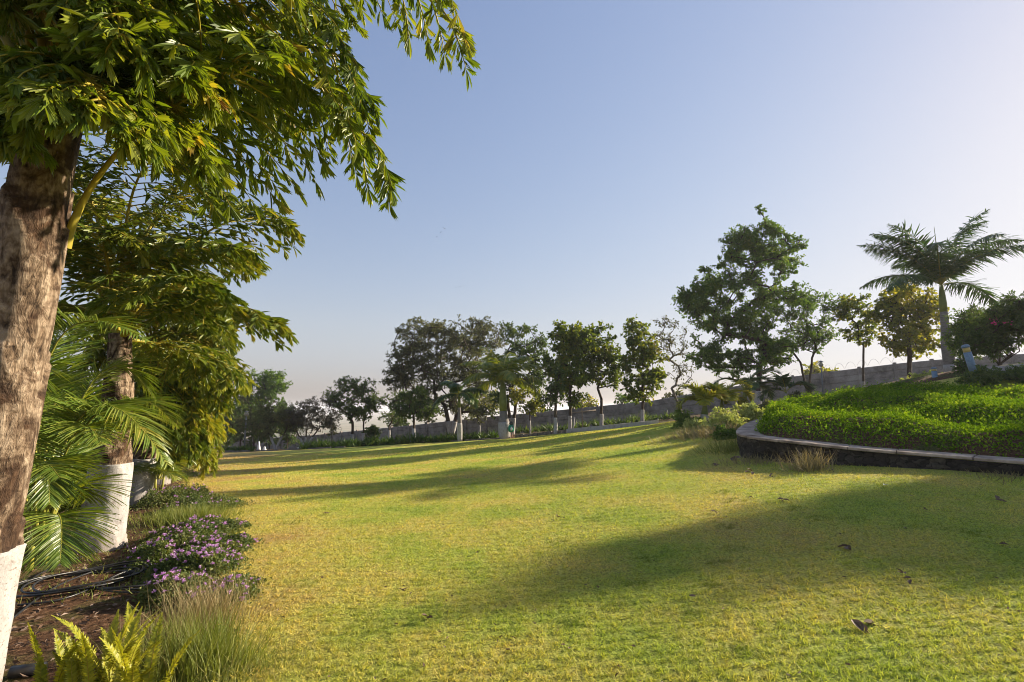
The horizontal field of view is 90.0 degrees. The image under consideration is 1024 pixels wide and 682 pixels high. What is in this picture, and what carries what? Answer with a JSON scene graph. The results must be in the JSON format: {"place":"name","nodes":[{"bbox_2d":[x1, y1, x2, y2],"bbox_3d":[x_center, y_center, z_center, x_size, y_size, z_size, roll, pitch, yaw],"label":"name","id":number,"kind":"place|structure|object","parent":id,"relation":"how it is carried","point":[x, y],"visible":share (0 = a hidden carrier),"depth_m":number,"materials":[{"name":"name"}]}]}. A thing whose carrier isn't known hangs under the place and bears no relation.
{"place":"outdoors","nodes":[
{"label":"outdoors","id":0,"kind":"place"},
{"bbox_2d":[0,0,1023,408],"label":"sky","id":1,"kind":"structure","parent":0,"point":[598,154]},
{"bbox_2d":[2,363,1023,681],"bbox_3d":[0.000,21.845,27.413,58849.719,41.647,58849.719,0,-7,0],"label":"ground","id":2,"kind":"structure","parent":0,"point":[104,607],"depth_m":4.28,"materials":[{"name":"soil"}]},
{"bbox_2d":[7,662,47,678],"bbox_3d":[-2.925,1.990,3.094,0.167,0.070,0.068,2,-8,-17],"label":"pipe","id":3,"kind":"object","parent":2,"relation":"on","point":[15,671],"visible":0.75,"depth_m":3.07,"materials":[{"name":"black rubber"}]},
{"bbox_2d":[23,478,85,553],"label":"areca palm","id":4,"kind":"object","parent":2,"relation":"on","point":[63,507],"visible":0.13,"depth_m":5.88,"materials":[{"name":"green plant"}]},
{"bbox_2d":[27,622,85,681],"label":"fern","id":5,"kind":"object","parent":2,"relation":"on","point":[68,670],"visible":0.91,"depth_m":2.72,"materials":[{"name":"green plant"}]},
{"bbox_2d":[13,543,151,618],"bbox_3d":[-5.348,2.442,6.181,5.642,0.188,1.322,-7,-10,45],"label":"garden hose","id":6,"kind":"object","parent":2,"relation":"on","point":[88,571],"visible":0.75,"depth_m":4.62,"materials":[{"name":"black rubber"}]},
{"bbox_2d":[16,486,177,606],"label":"bed grass","id":7,"kind":"structure","parent":2,"relation":"on","point":[29,585],"depth_m":4.74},
{"bbox_2d":[20,295,187,575],"bbox_3d":[-4.492,0.919,5.169,2.013,2.961,3.338,4,-9,-30],"label":"areca palm","id":8,"kind":"object","parent":2,"relation":"on","point":[73,423],"visible":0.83,"depth_m":4.52,"materials":[{"name":"green plant"}]},
{"bbox_2d":[4,482,206,681],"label":"leaf litter","id":9,"kind":"object","parent":2,"relation":"on","point":[15,661],"visible":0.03,"depth_m":4.17,"materials":[{"name":"plant"}]},
{"bbox_2d":[51,602,164,681],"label":"fern","id":10,"kind":"object","parent":2,"relation":"on","point":[132,649],"visible":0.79,"depth_m":2.84,"materials":[{"name":"green plant"}]},
{"bbox_2d":[99,612,200,681],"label":"fern","id":11,"kind":"object","parent":2,"relation":"on","point":[125,672],"visible":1,"depth_m":2.75,"materials":[{"name":"green plant"}]},
{"bbox_2d":[110,526,198,572],"bbox_3d":[-3.777,2.228,5.614,0.757,0.338,1.240,0,-7,0],"label":"lantana","id":12,"kind":"object","parent":2,"relation":"on","point":[156,551],"visible":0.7,"depth_m":5.41,"materials":[{"name":"green plant"}]},
{"bbox_2d":[6,130,306,553],"bbox_3d":[-4.694,0.142,6.436,4.371,4.996,3.205,-5,-9,32],"label":"fishtail palm","id":13,"kind":"object","parent":2,"relation":"on","point":[139,256],"visible":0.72,"depth_m":6.03,"materials":[{"name":"green plant"}]},
{"bbox_2d":[133,456,192,482],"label":"areca palm","id":14,"kind":"object","parent":2,"relation":"on","point":[155,468],"visible":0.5,"depth_m":9.34,"materials":[{"name":"green plant"}]},
{"bbox_2d":[97,600,242,673],"bbox_3d":[-2.196,1.883,3.363,0.938,0.369,0.820,-3,-8,25],"label":"grass tuft","id":15,"kind":"object","parent":2,"relation":"on","point":[156,619],"visible":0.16,"depth_m":3.37,"materials":[{"name":"plant"}]},
{"bbox_2d":[80,263,259,506],"bbox_3d":[-6.001,0.919,9.292,3.708,4.429,2.738,-5,-9,32],"label":"fishtail palm","id":16,"kind":"object","parent":2,"relation":"on","point":[199,437],"visible":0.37,"depth_m":8.96,"materials":[{"name":"green plant"}]},
{"bbox_2d":[126,570,215,613],"bbox_3d":[-2.890,2.098,4.423,0.627,0.254,0.783,0,-7,0],"label":"lantana","id":17,"kind":"object","parent":2,"relation":"on","point":[163,581],"visible":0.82,"depth_m":4.26,"materials":[{"name":"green plant"}]},
{"bbox_2d":[122,514,240,555],"bbox_3d":[-4.014,2.324,6.299,1.083,0.347,1.578,0,-7,0],"label":"lantana","id":18,"kind":"object","parent":2,"relation":"on","point":[205,526],"visible":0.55,"depth_m":6.22,"materials":[{"name":"green plant"}]},
{"bbox_2d":[71,597,293,681],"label":"grass tuft","id":19,"kind":"object","parent":2,"relation":"on","point":[197,656],"visible":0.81,"depth_m":3.10,"materials":[{"name":"plant"}]},
{"bbox_2d":[132,319,237,484],"bbox_3d":[-8.871,1.489,14.014,3.756,5.055,2.858,-3,-8,22],"label":"fishtail palm","id":20,"kind":"object","parent":2,"relation":"on","point":[203,466],"visible":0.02,"depth_m":12.86,"materials":[{"name":"green plant"}]},
{"bbox_2d":[153,445,220,489],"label":"areca palm","id":21,"kind":"object","parent":2,"relation":"on","point":[182,462],"visible":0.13,"depth_m":11.39,"materials":[{"name":"green plant"}]},
{"bbox_2d":[127,543,254,590],"bbox_3d":[-3.130,2.170,5.058,1.044,0.295,1.176,0,-7,0],"label":"lantana","id":22,"kind":"object","parent":2,"relation":"on","point":[189,559],"visible":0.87,"depth_m":4.90,"materials":[{"name":"green plant"}]},
{"bbox_2d":[126,499,263,532],"bbox_3d":[-4.768,2.541,7.597,1.976,0.326,1.687,4,-8,-29],"label":"grass tuft","id":23,"kind":"object","parent":2,"relation":"on","point":[169,518],"visible":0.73,"depth_m":7.49,"materials":[{"name":"plant"}]},
{"bbox_2d":[120,561,291,639],"bbox_3d":[-2.302,1.893,3.745,0.930,0.453,1.043,-7,-10,43],"label":"grass tuft","id":24,"kind":"object","parent":2,"relation":"on","point":[200,596],"visible":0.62,"depth_m":3.79,"materials":[{"name":"plant"}]},
{"bbox_2d":[169,574,264,611],"bbox_3d":[-2.468,2.101,4.314,0.784,0.218,0.643,0,-7,0],"label":"lantana","id":25,"kind":"object","parent":2,"relation":"on","point":[252,588],"visible":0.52,"depth_m":4.28,"materials":[{"name":"purple plant"}]},
{"bbox_2d":[180,530,263,553],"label":"lantana","id":26,"kind":"object","parent":2,"relation":"on","point":[228,541],"visible":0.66,"depth_m":5.74,"materials":[{"name":"green plant"}]},
{"bbox_2d":[214,409,242,447],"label":"screen shrub","id":27,"kind":"object","parent":2,"relation":"on","point":[230,437],"visible":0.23,"depth_m":48.92,"materials":[{"name":"green plant"}]},
{"bbox_2d":[214,379,262,447],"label":"frangipani tree","id":28,"kind":"object","parent":2,"relation":"on","point":[243,399],"visible":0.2,"depth_m":39.65,"materials":[{"name":"green plant"}]},
{"bbox_2d":[0,0,480,681],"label":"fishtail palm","id":29,"kind":"object","parent":2,"relation":"on","point":[150,82],"visible":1,"depth_m":3.02,"materials":[{"name":"green plant"}]},
{"bbox_2d":[224,400,257,446],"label":"screen shrub","id":30,"kind":"object","parent":2,"relation":"on","point":[242,407],"visible":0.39,"depth_m":50.07,"materials":[{"name":"green plant"}]},
{"bbox_2d":[211,572,271,588],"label":"lantana","id":31,"kind":"object","parent":2,"relation":"on","point":[247,575],"visible":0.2,"depth_m":4.70,"materials":[{"name":"green plant"}]},
{"bbox_2d":[154,625,341,681],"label":"grass tuft","id":32,"kind":"object","parent":2,"relation":"on","point":[247,671],"visible":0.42,"depth_m":3.09,"materials":[{"name":"plant"}]},
{"bbox_2d":[235,405,264,449],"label":"screen shrub","id":33,"kind":"object","parent":2,"relation":"on","point":[254,437],"visible":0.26,"depth_m":50.82,"materials":[{"name":"green plant"}]},
{"bbox_2d":[233,368,292,414],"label":"evergreen tree","id":34,"kind":"object","parent":2,"relation":"on","point":[266,384],"visible":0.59,"depth_m":61.34,"materials":[{"name":"green plant"}]},
{"bbox_2d":[249,402,285,449],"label":"screen shrub","id":35,"kind":"object","parent":2,"relation":"on","point":[269,442],"visible":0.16,"depth_m":52.11,"materials":[{"name":"green plant"}]},
{"bbox_2d":[242,394,307,449],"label":"frangipani tree","id":36,"kind":"object","parent":2,"relation":"on","point":[267,420],"visible":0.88,"depth_m":37.77,"materials":[{"name":"green plant"}]},
{"bbox_2d":[276,402,303,448],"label":"screen shrub","id":37,"kind":"object","parent":2,"relation":"on","point":[289,440],"visible":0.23,"depth_m":53.03,"materials":[{"name":"green plant"}]},
{"bbox_2d":[280,396,343,443],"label":"frangipani tree","id":38,"kind":"object","parent":2,"relation":"on","point":[329,420],"visible":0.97,"depth_m":37.88,"materials":[{"name":"green plant"}]},
{"bbox_2d":[336,437,354,446],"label":"strap plant","id":39,"kind":"object","parent":2,"relation":"on","point":[348,443],"visible":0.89,"depth_m":35.40,"materials":[{"name":"green plant"}]},
{"bbox_2d":[322,375,378,441],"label":"spreading tree","id":40,"kind":"object","parent":2,"relation":"on","point":[361,391],"visible":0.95,"depth_m":40.24,"materials":[{"name":"green plant"}]},
{"bbox_2d":[217,438,499,451],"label":"kerb","id":41,"kind":"structure","parent":2,"relation":"on","point":[341,446],"depth_m":35.74,"materials":[{"name":"grey concrete"}]},
{"bbox_2d":[345,396,381,440],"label":"young tree","id":42,"kind":"object","parent":2,"relation":"on","point":[363,418],"visible":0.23,"depth_m":41.65,"materials":[{"name":"green plant"}]},
{"bbox_2d":[361,424,382,440],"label":"garden shrub","id":43,"kind":"object","parent":2,"relation":"on","point":[373,430],"visible":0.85,"depth_m":42.26,"materials":[{"name":"green plant"}]},
{"bbox_2d":[371,390,406,437],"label":"young tree","id":44,"kind":"object","parent":2,"relation":"on","point":[391,403],"visible":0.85,"depth_m":37.53,"materials":[{"name":"green plant"}]},
{"bbox_2d":[385,410,412,426],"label":"distant tree","id":45,"kind":"object","parent":2,"relation":"on","point":[395,425],"visible":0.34,"depth_m":68.67,"materials":[{"name":"green plant"}]},
{"bbox_2d":[389,385,440,434],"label":"umbrella tree","id":46,"kind":"object","parent":2,"relation":"on","point":[420,406],"visible":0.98,"depth_m":36.42,"materials":[{"name":"green plant"}]},
{"bbox_2d":[375,314,507,433],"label":"rain tree","id":47,"kind":"object","parent":2,"relation":"on","point":[414,349],"visible":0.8,"depth_m":43.54,"materials":[{"name":"green plant"}]},
{"bbox_2d":[469,402,493,434],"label":"young tree","id":48,"kind":"object","parent":2,"relation":"on","point":[482,411],"visible":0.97,"depth_m":37.44,"materials":[{"name":"green plant"}]},
{"bbox_2d":[480,389,498,415],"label":"distant tree","id":49,"kind":"object","parent":2,"relation":"on","point":[487,398],"visible":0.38,"depth_m":68.81,"materials":[{"name":"green plant"}]},
{"bbox_2d":[477,320,551,434],"bbox_3d":[0.416,2.776,38.002,6.296,8.550,3.783,0,-7,0],"label":"tall tree","id":50,"kind":"object","parent":2,"relation":"on","point":[516,346],"visible":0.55,"depth_m":37.74,"materials":[{"name":"green plant"}]},
{"bbox_2d":[508,386,545,433],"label":"young tree","id":51,"kind":"object","parent":2,"relation":"on","point":[532,406],"visible":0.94,"depth_m":35.57,"materials":[{"name":"green plant"}]},
{"bbox_2d":[515,430,565,437],"bbox_3d":[1.715,5.732,31.026,3.167,0.750,0.200,-2,-8,18],"label":"stone edging","id":52,"kind":"object","parent":2,"relation":"on","point":[538,434],"visible":0.43,"depth_m":30.99,"materials":[{"name":"grey stone"}]},
{"bbox_2d":[540,319,600,428],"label":"teak tree","id":53,"kind":"object","parent":2,"relation":"on","point":[574,345],"visible":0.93,"depth_m":32.17,"materials":[{"name":"green plant"}]},
{"bbox_2d":[572,394,598,407],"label":"distant tree","id":54,"kind":"object","parent":2,"relation":"on","point":[588,403],"visible":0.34,"depth_m":61.62,"materials":[{"name":"green plant"}]},
{"bbox_2d":[178,349,1023,448],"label":"boundary wall","id":55,"kind":"structure","parent":2,"relation":"on","point":[833,380],"depth_m":42.37,"materials":[{"name":"concrete"}]},
{"bbox_2d":[581,321,623,425],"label":"teak tree","id":56,"kind":"object","parent":2,"relation":"on","point":[607,356],"visible":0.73,"depth_m":33.32,"materials":[{"name":"green plant"}]},
{"bbox_2d":[613,392,635,403],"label":"distant tree","id":57,"kind":"object","parent":2,"relation":"on","point":[620,398],"visible":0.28,"depth_m":63.01,"materials":[{"name":"green plant"}]},
{"bbox_2d":[614,314,669,421],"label":"teak tree","id":58,"kind":"object","parent":2,"relation":"on","point":[643,354],"visible":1,"depth_m":32.27,"materials":[{"name":"green plant"}]},
{"bbox_2d":[661,388,686,398],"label":"distant tree","id":59,"kind":"object","parent":2,"relation":"on","point":[669,394],"visible":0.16,"depth_m":59.34,"materials":[{"name":"green plant"}]},
{"bbox_2d":[653,315,695,412],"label":"bare tree","id":60,"kind":"object","parent":2,"relation":"on","point":[671,342],"visible":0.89,"depth_m":31.15,"materials":[{"name":"green plant"}]},
{"bbox_2d":[677,416,706,429],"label":"shrub","id":61,"kind":"object","parent":2,"relation":"on","point":[691,422],"visible":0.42,"depth_m":18.25,"materials":[{"name":"green plant"}]},
{"bbox_2d":[644,416,756,443],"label":"weed tuft","id":62,"kind":"object","parent":2,"relation":"on","point":[701,433],"visible":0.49,"depth_m":15.37,"materials":[{"name":"green plant"}]},
{"bbox_2d":[709,423,736,440],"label":"shrub","id":63,"kind":"object","parent":2,"relation":"on","point":[720,431],"visible":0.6,"depth_m":14.23,"materials":[{"name":"green plant"}]},
{"bbox_2d":[698,406,749,430],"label":"shrub","id":64,"kind":"object","parent":2,"relation":"on","point":[725,417],"visible":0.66,"depth_m":16.27,"materials":[{"name":"green plant"}]},
{"bbox_2d":[700,378,756,411],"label":"bottle palm","id":65,"kind":"object","parent":2,"relation":"on","point":[717,386],"visible":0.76,"depth_m":19.60,"materials":[{"name":"green plant"}]},
{"bbox_2d":[670,204,813,405],"bbox_3d":[12.851,-1.968,28.479,7.806,11.624,4.226,0,-7,0],"label":"tree","id":66,"kind":"object","parent":2,"relation":"on","point":[744,319],"visible":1,"depth_m":28.13,"materials":[{"name":"green plant"}]},
{"bbox_2d":[711,366,781,408],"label":"bottle palm","id":67,"kind":"object","parent":2,"relation":"on","point":[750,380],"visible":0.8,"depth_m":22.35,"materials":[{"name":"green plant"}]},
{"bbox_2d":[757,373,819,400],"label":"bottle palm","id":68,"kind":"object","parent":2,"relation":"on","point":[782,381],"visible":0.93,"depth_m":21.81,"materials":[{"name":"green plant"}]},
{"bbox_2d":[788,390,814,398],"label":"shrub","id":69,"kind":"object","parent":2,"relation":"on","point":[797,393],"visible":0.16,"depth_m":21.76,"materials":[{"name":"green plant"}]},
{"bbox_2d":[769,289,845,392],"bbox_3d":[17.427,0.111,30.269,4.733,6.828,3.411,0,-7,0],"label":"spreading tree","id":70,"kind":"object","parent":2,"relation":"on","point":[812,332],"visible":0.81,"depth_m":30.05,"materials":[{"name":"green plant"}]},
{"bbox_2d":[802,360,839,374],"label":"distant tree","id":71,"kind":"object","parent":2,"relation":"on","point":[816,369],"visible":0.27,"depth_m":49.55,"materials":[{"name":"green plant"}]},
{"bbox_2d":[831,293,878,386],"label":"young tree","id":72,"kind":"object","parent":2,"relation":"on","point":[844,308],"visible":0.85,"depth_m":29.21,"materials":[{"name":"green plant"}]},
{"bbox_2d":[864,279,949,377],"bbox_3d":[20.462,-0.545,26.308,3.693,5.364,3.089,5,-9,-34],"label":"teak tree","id":73,"kind":"object","parent":2,"relation":"on","point":[913,335],"visible":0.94,"depth_m":25.81,"materials":[{"name":"green plant"}]},
{"bbox_2d":[900,369,930,379],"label":"shrub","id":74,"kind":"object","parent":2,"relation":"on","point":[914,375],"visible":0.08,"depth_m":16.95,"materials":[{"name":"green plant"}]},
{"bbox_2d":[857,208,1023,371],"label":"royal palm","id":75,"kind":"object","parent":2,"relation":"on","point":[934,267],"visible":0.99,"depth_m":20.32,"materials":[{"name":"green plant"}]},
{"bbox_2d":[938,306,985,361],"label":"oleander","id":76,"kind":"object","parent":2,"relation":"on","point":[953,328],"visible":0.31,"depth_m":18.14,"materials":[{"name":"green plant"}]},
{"bbox_2d":[954,364,1004,387],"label":"shrub","id":77,"kind":"object","parent":2,"relation":"on","point":[982,376],"visible":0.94,"depth_m":13.13,"materials":[{"name":"green plant"}]},
{"bbox_2d":[949,289,1023,364],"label":"oleander","id":78,"kind":"object","parent":2,"relation":"on","point":[992,332],"visible":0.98,"depth_m":15.95,"materials":[{"name":"green plant"}]},
{"bbox_2d":[1002,362,1023,384],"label":"shrub","id":79,"kind":"object","parent":2,"relation":"on","point":[1013,374],"visible":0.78,"depth_m":13.06,"materials":[{"name":"green plant"}]},
{"bbox_2d":[1012,312,1023,335],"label":"oleander","id":80,"kind":"object","parent":2,"relation":"on","point":[1018,325],"visible":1,"depth_m":15.45,"materials":[{"name":"green plant"}]},
{"bbox_2d":[173,377,1023,681],"bbox_3d":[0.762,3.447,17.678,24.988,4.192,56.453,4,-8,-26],"label":"lawn","id":81,"kind":"structure","parent":0,"point":[616,559],"depth_m":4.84,"materials":[{"name":"plant"}]},
{"bbox_2d":[129,483,219,510],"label":"lantana","id":82,"kind":"object","parent":81,"relation":"on","point":[170,495],"visible":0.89,"depth_m":9.18,"materials":[{"name":"green plant"}]},
{"bbox_2d":[175,463,199,478],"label":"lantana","id":83,"kind":"object","parent":81,"relation":"on","point":[191,472],"visible":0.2,"depth_m":16.14,"materials":[{"name":"green plant"}]},
{"bbox_2d":[147,491,255,516],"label":"lantana","id":84,"kind":"object","parent":81,"relation":"on","point":[215,499],"visible":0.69,"depth_m":8.54,"materials":[{"name":"green plant"}]},
{"bbox_2d":[212,515,258,535],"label":"lantana","id":85,"kind":"object","parent":81,"relation":"on","point":[233,524],"visible":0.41,"depth_m":6.83,"materials":[{"name":"green plant"}]},
{"bbox_2d":[432,380,486,440],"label":"palm tree","id":86,"kind":"object","parent":81,"relation":"on","point":[465,394],"visible":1,"depth_m":32.44,"materials":[{"name":"green plant"}]},
{"bbox_2d":[459,347,545,438],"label":"royal palm","id":87,"kind":"object","parent":81,"relation":"on","point":[501,371],"visible":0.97,"depth_m":31.60,"materials":[{"name":"green plant"}]},
{"bbox_2d":[539,363,567,433],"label":"young tree","id":88,"kind":"object","parent":81,"relation":"on","point":[555,387],"visible":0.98,"depth_m":30.66,"materials":[{"name":"green plant"}]},
{"bbox_2d":[566,420,658,432],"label":"kerb","id":89,"kind":"structure","parent":81,"relation":"on","point":[622,425],"depth_m":30.02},
{"bbox_2d":[207,384,1023,681],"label":"lawn debris","id":90,"kind":"object","parent":81,"relation":"on","point":[633,645],"visible":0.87,"depth_m":3.71,"materials":[{"name":"brown plant"}]},
{"bbox_2d":[648,422,713,442],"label":"weed tuft","id":91,"kind":"object","parent":81,"relation":"on","point":[687,432],"visible":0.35,"depth_m":16.07,"materials":[{"name":"green plant"}]},
{"bbox_2d":[669,409,702,428],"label":"shrub","id":92,"kind":"object","parent":81,"relation":"on","point":[680,417],"visible":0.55,"depth_m":19.15,"materials":[{"name":"green plant"}]},
{"bbox_2d":[674,380,730,423],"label":"bottle palm","id":93,"kind":"object","parent":81,"relation":"on","point":[702,397],"visible":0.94,"depth_m":19.15,"materials":[{"name":"green plant"}]},
{"bbox_2d":[688,435,772,456],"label":"weed tuft","id":94,"kind":"object","parent":81,"relation":"on","point":[728,449],"visible":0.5,"depth_m":11.75,"materials":[{"name":"green plant"}]},
{"bbox_2d":[731,399,764,422],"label":"shrub","id":95,"kind":"object","parent":81,"relation":"on","point":[752,411],"visible":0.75,"depth_m":17.08,"materials":[{"name":"green plant"}]},
{"bbox_2d":[703,453,796,467],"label":"weed tuft","id":96,"kind":"object","parent":81,"relation":"on","point":[757,458],"visible":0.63,"depth_m":9.90,"materials":[{"name":"green plant"}]},
{"bbox_2d":[770,447,852,472],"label":"grass tuft","id":97,"kind":"object","parent":81,"relation":"on","point":[808,465],"visible":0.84,"depth_m":8.75,"materials":[{"name":"plant"}]},
{"bbox_2d":[851,619,874,633],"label":"fallen leaf","id":98,"kind":"object","parent":81,"relation":"on","point":[859,624],"visible":0.97,"depth_m":3.30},
{"bbox_2d":[736,418,1023,475],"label":"raised bed","id":99,"kind":"object","parent":81,"relation":"on","point":[750,441],"visible":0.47,"depth_m":8.76,"materials":[{"name":"concrete"}]},
{"bbox_2d":[759,386,1023,457],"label":"bed soil","id":100,"kind":"structure","parent":99,"relation":"in","point":[935,448],"depth_m":9.21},
{"bbox_2d":[754,378,1023,457],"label":"ground cover","id":101,"kind":"object","parent":100,"relation":"on","point":[805,405],"visible":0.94,"depth_m":10.42,"materials":[{"name":"green plant"}]},
{"bbox_2d":[961,344,976,371],"bbox_3d":[12.124,0.549,13.542,0.190,0.940,0.190,-12,-7,-2],"label":"bollard lamp","id":102,"kind":"object","parent":100,"relation":"on","point":[969,358],"visible":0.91,"depth_m":13.50,"materials":[{"name":"blue metal"}]},
{"bbox_2d":[939,469,1023,484],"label":"weed tuft","id":103,"kind":"object","parent":81,"relation":"on","point":[1009,476],"visible":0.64,"depth_m":7.32,"materials":[{"name":"green plant"}]},
{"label":"bank","id":104,"kind":"structure","parent":0,"visible":0},
{"bbox_2d":[949,355,968,373],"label":"shrub","id":105,"kind":"object","parent":104,"relation":"on","point":[961,366],"visible":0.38,"depth_m":15.15,"materials":[{"name":"green plant"}]},
{"bbox_2d":[983,365,1021,380],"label":"shrub","id":106,"kind":"object","parent":104,"relation":"on","point":[997,368],"visible":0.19,"depth_m":13.48,"materials":[{"name":"green plant"}]},
{"bbox_2d":[987,364,1023,370],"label":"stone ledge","id":107,"kind":"object","parent":104,"relation":"on","point":[1004,367],"visible":0.26,"depth_m":14.15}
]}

